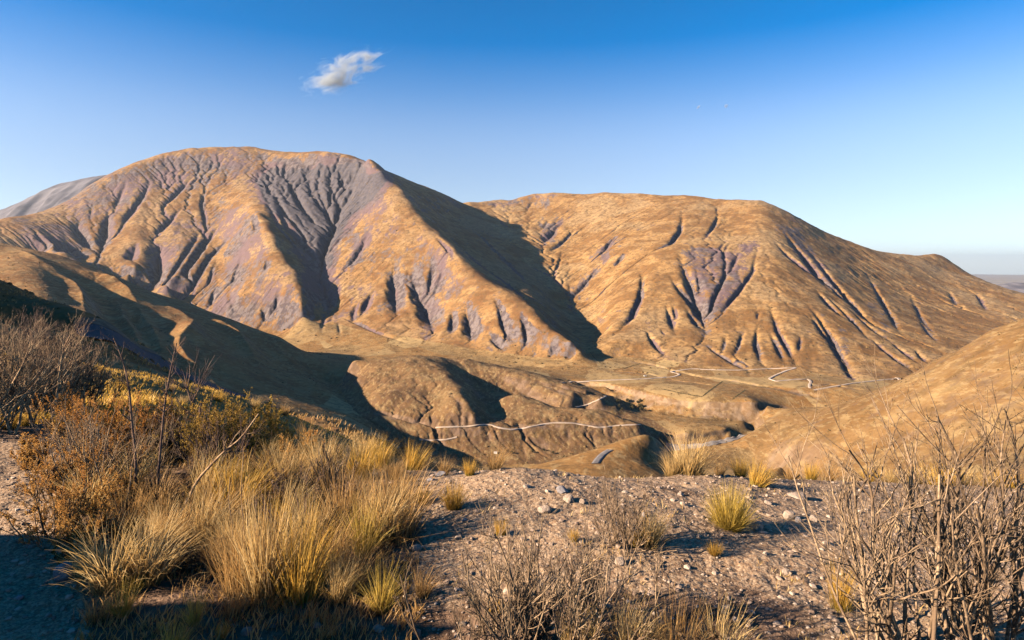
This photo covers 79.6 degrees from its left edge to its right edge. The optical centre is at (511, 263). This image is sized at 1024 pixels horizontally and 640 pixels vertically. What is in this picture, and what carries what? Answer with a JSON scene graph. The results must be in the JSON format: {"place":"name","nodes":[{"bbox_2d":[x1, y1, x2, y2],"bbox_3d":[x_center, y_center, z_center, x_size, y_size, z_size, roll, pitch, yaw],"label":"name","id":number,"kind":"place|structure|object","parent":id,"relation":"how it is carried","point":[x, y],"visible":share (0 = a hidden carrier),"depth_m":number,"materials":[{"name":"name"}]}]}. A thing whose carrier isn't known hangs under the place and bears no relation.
{"place":"outdoors","nodes":[
{"label":"outdoors","id":0,"kind":"place"},
{"bbox_2d":[0,175,105,218],"bbox_3d":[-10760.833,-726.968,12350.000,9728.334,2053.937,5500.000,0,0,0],"label":"mountain","id":1,"kind":"structure","parent":0,"point":[50,197],"depth_m":11481.07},
{"bbox_2d":[0,243,356,405],"bbox_3d":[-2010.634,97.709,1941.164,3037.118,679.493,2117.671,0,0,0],"label":"hill","id":2,"kind":"structure","parent":0,"point":[230,367],"depth_m":1969.92,"materials":[{"name":"brown soil"}]},
{"bbox_2d":[2,155,1017,378],"bbox_3d":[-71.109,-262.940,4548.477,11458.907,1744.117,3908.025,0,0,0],"label":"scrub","id":3,"kind":"object","parent":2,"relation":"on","point":[619,318],"visible":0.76,"depth_m":3499.79,"materials":[{"name":"plant"}]},
{"bbox_2d":[76,324,356,430],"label":"road","id":4,"kind":"structure","parent":0,"point":[94,331],"depth_m":106.69,"materials":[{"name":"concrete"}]},
{"bbox_2d":[0,280,459,471],"bbox_3d":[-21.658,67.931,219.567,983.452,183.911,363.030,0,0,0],"label":"hillside","id":5,"kind":"structure","parent":0,"point":[61,315],"depth_m":99.73,"materials":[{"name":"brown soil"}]},
{"bbox_2d":[73,317,354,429],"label":"road edge","id":6,"kind":"object","parent":5,"relation":"on","point":[98,321],"visible":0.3,"depth_m":105.12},
{"bbox_2d":[0,282,450,467],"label":"scrub","id":7,"kind":"object","parent":5,"relation":"on","point":[244,397],"visible":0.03,"depth_m":95.44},
{"bbox_2d":[70,427,428,639],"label":"dry grass","id":8,"kind":"structure","parent":0,"point":[325,619],"depth_m":3.24,"materials":[{"name":"plant"}]},
{"bbox_2d":[0,146,588,359],"bbox_3d":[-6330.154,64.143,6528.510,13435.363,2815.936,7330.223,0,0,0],"label":"mountain","id":9,"kind":"structure","parent":0,"point":[316,216],"depth_m":4831.00,"materials":[{"name":"soil"}]},
{"bbox_2d":[338,355,675,464],"bbox_3d":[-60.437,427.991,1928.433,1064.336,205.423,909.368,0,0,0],"label":"hill","id":10,"kind":"structure","parent":0,"point":[532,392],"depth_m":1764.91,"materials":[{"name":"soil"}]},
{"bbox_2d":[0,356,1023,639],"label":"ground","id":11,"kind":"structure","parent":0,"point":[748,566],"depth_m":3.87,"materials":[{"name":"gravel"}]},
{"bbox_2d":[9,431,55,469],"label":"shrub","id":12,"kind":"object","parent":11,"relation":"on","point":[25,457],"visible":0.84,"depth_m":5.76,"materials":[{"name":"brown plant"}]},
{"bbox_2d":[0,310,92,419],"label":"shrub","id":13,"kind":"object","parent":11,"relation":"on","point":[33,372],"visible":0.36,"depth_m":8.81,"materials":[{"name":"brown plant"}]},
{"bbox_2d":[8,447,86,501],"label":"shrub","id":14,"kind":"object","parent":11,"relation":"on","point":[45,473],"visible":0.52,"depth_m":4.88,"materials":[{"name":"red plant"}]},
{"bbox_2d":[0,308,95,433],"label":"shrub","id":15,"kind":"object","parent":11,"relation":"on","point":[22,393],"visible":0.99,"depth_m":7.39,"materials":[{"name":"brown plant"}]},
{"bbox_2d":[0,454,97,544],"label":"shrub","id":16,"kind":"object","parent":11,"relation":"on","point":[61,507],"visible":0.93,"depth_m":4.22,"materials":[{"name":"brown plant"}]},
{"bbox_2d":[4,325,104,413],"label":"shrub","id":17,"kind":"object","parent":11,"relation":"on","point":[84,384],"visible":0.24,"depth_m":9.41,"materials":[{"name":"brown plant"}]},
{"bbox_2d":[0,304,109,411],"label":"shrub","id":18,"kind":"object","parent":11,"relation":"on","point":[37,328],"visible":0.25,"depth_m":9.96,"materials":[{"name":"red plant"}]},
{"bbox_2d":[29,381,105,441],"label":"shrub","id":19,"kind":"object","parent":11,"relation":"on","point":[59,412],"visible":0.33,"depth_m":6.96,"materials":[{"name":"brown plant"}]},
{"bbox_2d":[49,531,94,565],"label":"shrub","id":20,"kind":"object","parent":11,"relation":"on","point":[62,560],"visible":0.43,"depth_m":3.93,"materials":[{"name":"plant"}]},
{"bbox_2d":[15,485,131,549],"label":"shrub","id":21,"kind":"object","parent":11,"relation":"on","point":[59,531],"visible":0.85,"depth_m":4.14,"materials":[{"name":"brown plant"}]},
{"bbox_2d":[22,395,137,474],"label":"shrub","id":22,"kind":"object","parent":11,"relation":"on","point":[73,432],"visible":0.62,"depth_m":5.63,"materials":[{"name":"brown plant"}]},
{"bbox_2d":[31,454,129,513],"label":"shrub","id":23,"kind":"object","parent":11,"relation":"on","point":[97,496],"visible":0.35,"depth_m":4.75,"materials":[{"name":"plant"}]},
{"bbox_2d":[32,340,132,409],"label":"shrub","id":24,"kind":"object","parent":11,"relation":"on","point":[95,382],"visible":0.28,"depth_m":10.38,"materials":[{"name":"brown plant"}]},
{"bbox_2d":[69,582,126,637],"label":"grass tuft","id":25,"kind":"object","parent":11,"relation":"on","point":[104,613],"visible":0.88,"depth_m":3.19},
{"bbox_2d":[32,392,165,497],"bbox_3d":[-3.376,1.494,5.051,0.846,0.976,0.984,0,0,0],"label":"shrub","id":26,"kind":"object","parent":11,"relation":"on","point":[90,445],"visible":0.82,"depth_m":5.03,"materials":[{"name":"brown plant"}]},
{"bbox_2d":[45,391,154,462],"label":"shrub","id":27,"kind":"object","parent":11,"relation":"on","point":[107,418],"visible":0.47,"depth_m":6.20,"materials":[{"name":"red plant"}]},
{"bbox_2d":[27,500,182,610],"bbox_3d":[-2.351,1.667,3.581,0.879,0.503,0.800,0,0,-26],"label":"grass tuft","id":28,"kind":"object","parent":11,"relation":"on","point":[98,579],"visible":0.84,"depth_m":3.55,"materials":[{"name":"plant"}]},
{"bbox_2d":[57,422,153,489],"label":"shrub","id":29,"kind":"object","parent":11,"relation":"on","point":[78,460],"visible":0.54,"depth_m":5.17,"materials":[{"name":"red plant"}]},
{"bbox_2d":[81,466,143,516],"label":"shrub","id":30,"kind":"object","parent":11,"relation":"on","point":[122,482],"visible":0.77,"depth_m":4.72,"materials":[{"name":"red plant"}]},
{"bbox_2d":[102,334,136,503],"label":"dead stem","id":31,"kind":"object","parent":11,"relation":"on","point":[130,419],"visible":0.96,"depth_m":4.89,"materials":[{"name":"brown plant"}]},
{"bbox_2d":[93,575,146,618],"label":"grass tuft","id":32,"kind":"object","parent":11,"relation":"on","point":[126,607],"visible":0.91,"depth_m":3.24,"materials":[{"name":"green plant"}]},
{"bbox_2d":[87,474,165,538],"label":"grass tuft","id":33,"kind":"object","parent":11,"relation":"on","point":[130,507],"visible":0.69,"depth_m":4.38,"materials":[{"name":"plant"}]},
{"bbox_2d":[102,387,176,463],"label":"shrub","id":34,"kind":"object","parent":11,"relation":"on","point":[140,413],"visible":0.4,"depth_m":6.39,"materials":[{"name":"red plant"}]},
{"bbox_2d":[104,432,184,492],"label":"shrub","id":35,"kind":"object","parent":11,"relation":"on","point":[144,469],"visible":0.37,"depth_m":5.24,"materials":[{"name":"plant"}]},
{"bbox_2d":[80,505,221,597],"bbox_3d":[-2.138,1.674,3.647,0.737,0.463,0.809,0,0,-4],"label":"grass tuft","id":36,"kind":"object","parent":11,"relation":"on","point":[158,566],"visible":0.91,"depth_m":3.62,"materials":[{"name":"plant"}]},
{"bbox_2d":[117,460,195,517],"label":"grass tuft","id":37,"kind":"object","parent":11,"relation":"on","point":[164,495],"visible":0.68,"depth_m":4.72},
{"bbox_2d":[119,400,194,476],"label":"shrub","id":38,"kind":"object","parent":11,"relation":"on","point":[136,434],"visible":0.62,"depth_m":5.84,"materials":[{"name":"brown plant"}]},
{"bbox_2d":[113,502,203,559],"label":"grass tuft","id":39,"kind":"object","parent":11,"relation":"on","point":[154,538],"visible":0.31,"depth_m":3.99,"materials":[{"name":"plant"}]},
{"bbox_2d":[136,470,186,503],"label":"shrub","id":40,"kind":"object","parent":11,"relation":"on","point":[153,478],"visible":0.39,"depth_m":4.91,"materials":[{"name":"brown plant"}]},
{"bbox_2d":[119,486,215,553],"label":"grass tuft","id":41,"kind":"object","parent":11,"relation":"on","point":[176,529],"visible":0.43,"depth_m":4.16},
{"bbox_2d":[152,339,184,504],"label":"dead stem","id":42,"kind":"object","parent":11,"relation":"on","point":[168,386],"visible":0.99,"depth_m":4.89,"materials":[{"name":"brown plant"}]},
{"bbox_2d":[138,394,198,430],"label":"shrub","id":43,"kind":"object","parent":11,"relation":"on","point":[170,410],"visible":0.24,"depth_m":8.05,"materials":[{"name":"brown plant"}]},
{"bbox_2d":[145,410,211,463],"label":"shrub","id":44,"kind":"object","parent":11,"relation":"on","point":[157,442],"visible":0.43,"depth_m":6.39,"materials":[{"name":"brown plant"}]},
{"bbox_2d":[144,343,222,429],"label":"shrub","id":45,"kind":"object","parent":11,"relation":"on","point":[191,398],"visible":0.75,"depth_m":7.03,"materials":[{"name":"red plant"}]},
{"bbox_2d":[0,354,368,464],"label":"grass","id":46,"kind":"structure","parent":11,"relation":"on","point":[145,398],"depth_m":14.67,"materials":[{"name":"plant"}]},
{"bbox_2d":[175,579,213,626],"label":"grass tuft","id":47,"kind":"object","parent":11,"relation":"on","point":[191,612],"visible":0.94,"depth_m":3.17,"materials":[{"name":"green plant"}]},
{"bbox_2d":[166,537,225,577],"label":"shrub","id":48,"kind":"object","parent":11,"relation":"on","point":[187,562],"visible":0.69,"depth_m":3.77,"materials":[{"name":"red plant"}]},
{"bbox_2d":[152,386,254,462],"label":"shrub","id":49,"kind":"object","parent":11,"relation":"on","point":[214,414],"visible":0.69,"depth_m":6.29,"materials":[{"name":"red plant"}]},
{"bbox_2d":[171,434,237,498],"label":"shrub","id":50,"kind":"object","parent":11,"relation":"on","point":[206,452],"visible":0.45,"depth_m":5.17,"materials":[{"name":"red plant"}]},
{"bbox_2d":[171,444,251,511],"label":"grass tuft","id":51,"kind":"object","parent":11,"relation":"on","point":[203,482],"visible":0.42,"depth_m":4.83,"materials":[{"name":"plant"}]},
{"bbox_2d":[165,407,264,476],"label":"shrub","id":52,"kind":"object","parent":11,"relation":"on","point":[212,445],"visible":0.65,"depth_m":5.85,"materials":[{"name":"red plant"}]},
{"bbox_2d":[180,475,254,546],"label":"grass tuft","id":53,"kind":"object","parent":11,"relation":"on","point":[203,519],"visible":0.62,"depth_m":4.24,"materials":[{"name":"plant"}]},
{"bbox_2d":[184,514,253,577],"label":"grass tuft","id":54,"kind":"object","parent":11,"relation":"on","point":[215,559],"visible":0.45,"depth_m":3.71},
{"bbox_2d":[174,500,281,602],"bbox_3d":[-1.554,1.624,3.531,0.664,0.557,0.664,0,0,13],"label":"grass tuft","id":55,"kind":"object","parent":11,"relation":"on","point":[229,585],"visible":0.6,"depth_m":3.45,"materials":[{"name":"plant"}]},
{"bbox_2d":[183,501,272,556],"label":"grass tuft","id":56,"kind":"object","parent":11,"relation":"on","point":[224,529],"visible":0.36,"depth_m":4.06,"materials":[{"name":"plant"}]},
{"bbox_2d":[183,458,273,532],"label":"grass tuft","id":57,"kind":"object","parent":11,"relation":"on","point":[237,503],"visible":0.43,"depth_m":4.50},
{"bbox_2d":[215,579,255,625],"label":"grass tuft","id":58,"kind":"object","parent":11,"relation":"on","point":[228,610],"visible":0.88,"depth_m":3.28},
{"bbox_2d":[178,444,311,519],"bbox_3d":[-2.074,1.671,4.753,1.039,0.550,1.032,0,0,-39],"label":"grass tuft","id":59,"kind":"object","parent":11,"relation":"on","point":[259,476],"visible":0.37,"depth_m":4.72,"materials":[{"name":"plant"}]},
{"bbox_2d":[208,400,287,460],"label":"shrub","id":60,"kind":"object","parent":11,"relation":"on","point":[253,439],"visible":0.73,"depth_m":6.54,"materials":[{"name":"red plant"}]},
{"bbox_2d":[195,474,330,607],"bbox_3d":[-1.384,1.545,3.477,0.856,0.720,0.883,0,0,-20],"label":"grass tuft","id":61,"kind":"object","parent":11,"relation":"on","point":[257,582],"visible":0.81,"depth_m":3.42,"materials":[{"name":"plant"}]},
{"bbox_2d":[251,395,283,445],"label":"shrub","id":62,"kind":"object","parent":11,"relation":"on","point":[268,408],"visible":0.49,"depth_m":10.12,"materials":[{"name":"brown plant"}]},
{"bbox_2d":[231,476,314,547],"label":"grass tuft","id":63,"kind":"object","parent":11,"relation":"on","point":[267,523],"visible":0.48,"depth_m":4.17,"materials":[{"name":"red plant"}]},
{"bbox_2d":[252,422,294,459],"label":"shrub","id":64,"kind":"object","parent":11,"relation":"on","point":[285,434],"visible":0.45,"depth_m":6.65,"materials":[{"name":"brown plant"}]},
{"bbox_2d":[231,436,316,502],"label":"grass tuft","id":65,"kind":"object","parent":11,"relation":"on","point":[289,459],"visible":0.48,"depth_m":5.04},
{"bbox_2d":[252,438,323,490],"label":"grass tuft","id":66,"kind":"object","parent":11,"relation":"on","point":[290,462],"visible":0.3,"depth_m":5.19,"materials":[{"name":"plant"}]},
{"bbox_2d":[253,461,327,517],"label":"shrub","id":67,"kind":"object","parent":11,"relation":"on","point":[279,477],"visible":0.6,"depth_m":4.76,"materials":[{"name":"red plant"}]},
{"bbox_2d":[276,469,323,521],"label":"grass tuft","id":68,"kind":"object","parent":11,"relation":"on","point":[291,498],"visible":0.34,"depth_m":4.61,"materials":[{"name":"plant"}]},
{"bbox_2d":[238,487,365,613],"bbox_3d":[-1.150,1.593,3.456,0.758,0.623,0.753,0,0,-15],"label":"grass tuft","id":69,"kind":"object","parent":11,"relation":"on","point":[301,587],"visible":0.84,"depth_m":3.41,"materials":[{"name":"plant"}]},
{"bbox_2d":[264,483,342,553],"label":"grass tuft","id":70,"kind":"object","parent":11,"relation":"on","point":[310,520],"visible":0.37,"depth_m":4.02,"materials":[{"name":"plant"}]},
{"bbox_2d":[277,428,329,468],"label":"shrub","id":71,"kind":"object","parent":11,"relation":"on","point":[308,436],"visible":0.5,"depth_m":6.14,"materials":[{"name":"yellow plant"}]},
{"bbox_2d":[291,427,354,476],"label":"grass tuft","id":72,"kind":"object","parent":11,"relation":"on","point":[323,459],"visible":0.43,"depth_m":5.72,"materials":[{"name":"plant"}]},
{"bbox_2d":[301,437,359,498],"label":"shrub","id":73,"kind":"object","parent":11,"relation":"on","point":[328,464],"visible":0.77,"depth_m":5.01,"materials":[{"name":"brown plant"}]},
{"bbox_2d":[306,499,360,548],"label":"grass tuft","id":74,"kind":"object","parent":11,"relation":"on","point":[335,512],"visible":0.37,"depth_m":4.14,"materials":[{"name":"brown plant"}]},
{"bbox_2d":[291,505,378,595],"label":"grass tuft","id":75,"kind":"object","parent":11,"relation":"on","point":[344,548],"visible":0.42,"depth_m":3.70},
{"bbox_2d":[311,549,366,607],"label":"grass tuft","id":76,"kind":"object","parent":11,"relation":"on","point":[334,591],"visible":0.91,"depth_m":3.38,"materials":[{"name":"plant"}]},
{"bbox_2d":[308,471,370,508],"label":"shrub","id":77,"kind":"object","parent":11,"relation":"on","point":[319,491],"visible":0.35,"depth_m":4.69,"materials":[{"name":"red plant"}]},
{"bbox_2d":[285,456,400,528],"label":"grass tuft","id":78,"kind":"object","parent":11,"relation":"on","point":[334,500],"visible":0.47,"depth_m":4.40,"materials":[{"name":"plant"}]},
{"bbox_2d":[319,528,389,593],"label":"grass tuft","id":79,"kind":"object","parent":11,"relation":"on","point":[364,577],"visible":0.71,"depth_m":3.50,"materials":[{"name":"plant"}]},
{"bbox_2d":[339,435,394,480],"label":"grass tuft","id":80,"kind":"object","parent":11,"relation":"on","point":[360,465],"visible":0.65,"depth_m":5.49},
{"bbox_2d":[337,491,398,557],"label":"grass tuft","id":81,"kind":"object","parent":11,"relation":"on","point":[367,543],"visible":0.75,"depth_m":3.90,"materials":[{"name":"beige plant"}]},
{"bbox_2d":[345,554,411,614],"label":"grass tuft","id":82,"kind":"object","parent":11,"relation":"on","point":[382,595],"visible":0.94,"depth_m":3.29,"materials":[{"name":"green plant"}]},
{"bbox_2d":[338,471,428,549],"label":"grass tuft","id":83,"kind":"object","parent":11,"relation":"on","point":[384,539],"visible":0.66,"depth_m":4.08,"materials":[{"name":"plant"}]},
{"bbox_2d":[337,447,475,552],"bbox_3d":[-0.750,1.563,4.155,1.159,0.633,1.123,0,0,1],"label":"grass tuft","id":84,"kind":"object","parent":11,"relation":"on","point":[409,516],"visible":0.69,"depth_m":4.17,"materials":[{"name":"plant"}]},
{"bbox_2d":[400,441,437,470],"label":"grass tuft","id":85,"kind":"object","parent":11,"relation":"on","point":[417,463],"visible":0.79,"depth_m":5.97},
{"bbox_2d":[401,554,445,598],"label":"grass tuft","id":86,"kind":"object","parent":11,"relation":"on","point":[420,590],"visible":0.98,"depth_m":3.43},
{"bbox_2d":[381,552,529,639],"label":"shrub","id":87,"kind":"object","parent":11,"relation":"on","point":[413,628],"visible":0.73,"depth_m":2.90,"materials":[{"name":"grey plant"}]},
{"bbox_2d":[435,477,476,509],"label":"grass tuft","id":88,"kind":"object","parent":11,"relation":"on","point":[452,502],"visible":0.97,"depth_m":4.54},
{"bbox_2d":[0,424,1023,639],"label":"pebbles","id":89,"kind":"object","parent":11,"relation":"on","point":[834,618],"visible":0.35,"depth_m":3.80,"materials":[{"name":"stone"}]},
{"bbox_2d":[449,495,588,639],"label":"shrub","id":90,"kind":"object","parent":11,"relation":"on","point":[473,599],"visible":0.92,"depth_m":2.88,"materials":[{"name":"brown plant"}]},
{"bbox_2d":[445,482,675,639],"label":"shrub","id":91,"kind":"object","parent":11,"relation":"on","point":[575,603],"visible":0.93,"depth_m":2.88,"materials":[{"name":"brown plant"}]},
{"bbox_2d":[550,591,612,639],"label":"grass tuft","id":92,"kind":"object","parent":11,"relation":"on","point":[568,631],"visible":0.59,"depth_m":2.82,"materials":[{"name":"plant"}]},
{"bbox_2d":[578,462,655,555],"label":"shrub","id":93,"kind":"object","parent":11,"relation":"on","point":[622,527],"visible":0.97,"depth_m":3.93,"materials":[{"name":"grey plant"}]},
{"bbox_2d":[603,584,675,639],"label":"grass tuft","id":94,"kind":"object","parent":11,"relation":"on","point":[623,631],"visible":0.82,"depth_m":2.82,"materials":[{"name":"plant"}]},
{"bbox_2d":[625,500,678,549],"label":"grass tuft","id":95,"kind":"object","parent":11,"relation":"on","point":[656,534],"visible":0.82,"depth_m":3.95,"materials":[{"name":"plant"}]},
{"bbox_2d":[625,579,725,639],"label":"grass tuft","id":96,"kind":"object","parent":11,"relation":"on","point":[676,629],"visible":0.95,"depth_m":2.81,"materials":[{"name":"plant"}]},
{"bbox_2d":[652,428,724,476],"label":"grass tuft","id":97,"kind":"object","parent":11,"relation":"on","point":[689,466],"visible":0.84,"depth_m":6.26,"materials":[{"name":"plant"}]},
{"bbox_2d":[681,586,761,639],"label":"grass tuft","id":98,"kind":"object","parent":11,"relation":"on","point":[722,631],"visible":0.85,"depth_m":2.79,"materials":[{"name":"plant"}]},
{"bbox_2d":[699,479,768,533],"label":"grass tuft","id":99,"kind":"object","parent":11,"relation":"on","point":[728,517],"visible":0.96,"depth_m":4.42,"materials":[{"name":"yellow plant"}]},
{"bbox_2d":[747,458,777,487],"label":"grass tuft","id":100,"kind":"object","parent":11,"relation":"on","point":[758,481],"visible":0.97,"depth_m":5.83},
{"bbox_2d":[818,557,861,613],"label":"grass tuft","id":101,"kind":"object","parent":11,"relation":"on","point":[848,590],"visible":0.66,"depth_m":3.37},
{"bbox_2d":[759,367,1017,639],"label":"shrub","id":102,"kind":"object","parent":11,"relation":"on","point":[865,593],"visible":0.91,"depth_m":2.96,"materials":[{"name":"brown plant"}]},
{"bbox_2d":[824,342,1023,639],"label":"shrub","id":103,"kind":"object","parent":11,"relation":"on","point":[967,625],"visible":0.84,"depth_m":2.94,"materials":[{"name":"brown plant"}]},
{"bbox_2d":[882,346,1023,639],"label":"shrub","id":104,"kind":"object","parent":11,"relation":"on","point":[1012,612],"visible":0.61,"depth_m":3.01,"materials":[{"name":"brown plant"}]},
{"bbox_2d":[0,0,1023,274],"label":"sky","id":105,"kind":"structure","parent":0,"point":[891,126],"materials":[{"name":"blue"}]},
{"bbox_2d":[260,317,1023,487],"bbox_3d":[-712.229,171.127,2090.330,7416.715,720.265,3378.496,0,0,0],"label":"valley","id":106,"kind":"structure","parent":0,"point":[630,457],"depth_m":2175.39,"materials":[{"name":"soil"}]},
{"bbox_2d":[0,244,1023,480],"bbox_3d":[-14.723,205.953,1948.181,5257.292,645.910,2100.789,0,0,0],"label":"scrub","id":107,"kind":"object","parent":106,"relation":"on","point":[460,467],"visible":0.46,"depth_m":1634.75,"materials":[{"name":"plant"}]},
{"bbox_2d":[464,192,1023,380],"bbox_3d":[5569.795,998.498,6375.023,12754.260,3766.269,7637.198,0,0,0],"label":"mountain","id":108,"kind":"structure","parent":0,"point":[697,247],"depth_m":4421.68,"materials":[{"name":"soil"}]},
{"bbox_2d":[743,318,1023,481],"bbox_3d":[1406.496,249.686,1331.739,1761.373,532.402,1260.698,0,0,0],"label":"hill","id":109,"kind":"structure","parent":0,"point":[943,392],"depth_m":1311.50,"materials":[{"name":"brown soil"}]},
{"bbox_2d":[971,274,1023,284],"bbox_3d":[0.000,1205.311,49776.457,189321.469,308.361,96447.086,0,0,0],"label":"sea","id":110,"kind":"structure","parent":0,"point":[996,279],"depth_m":49116.91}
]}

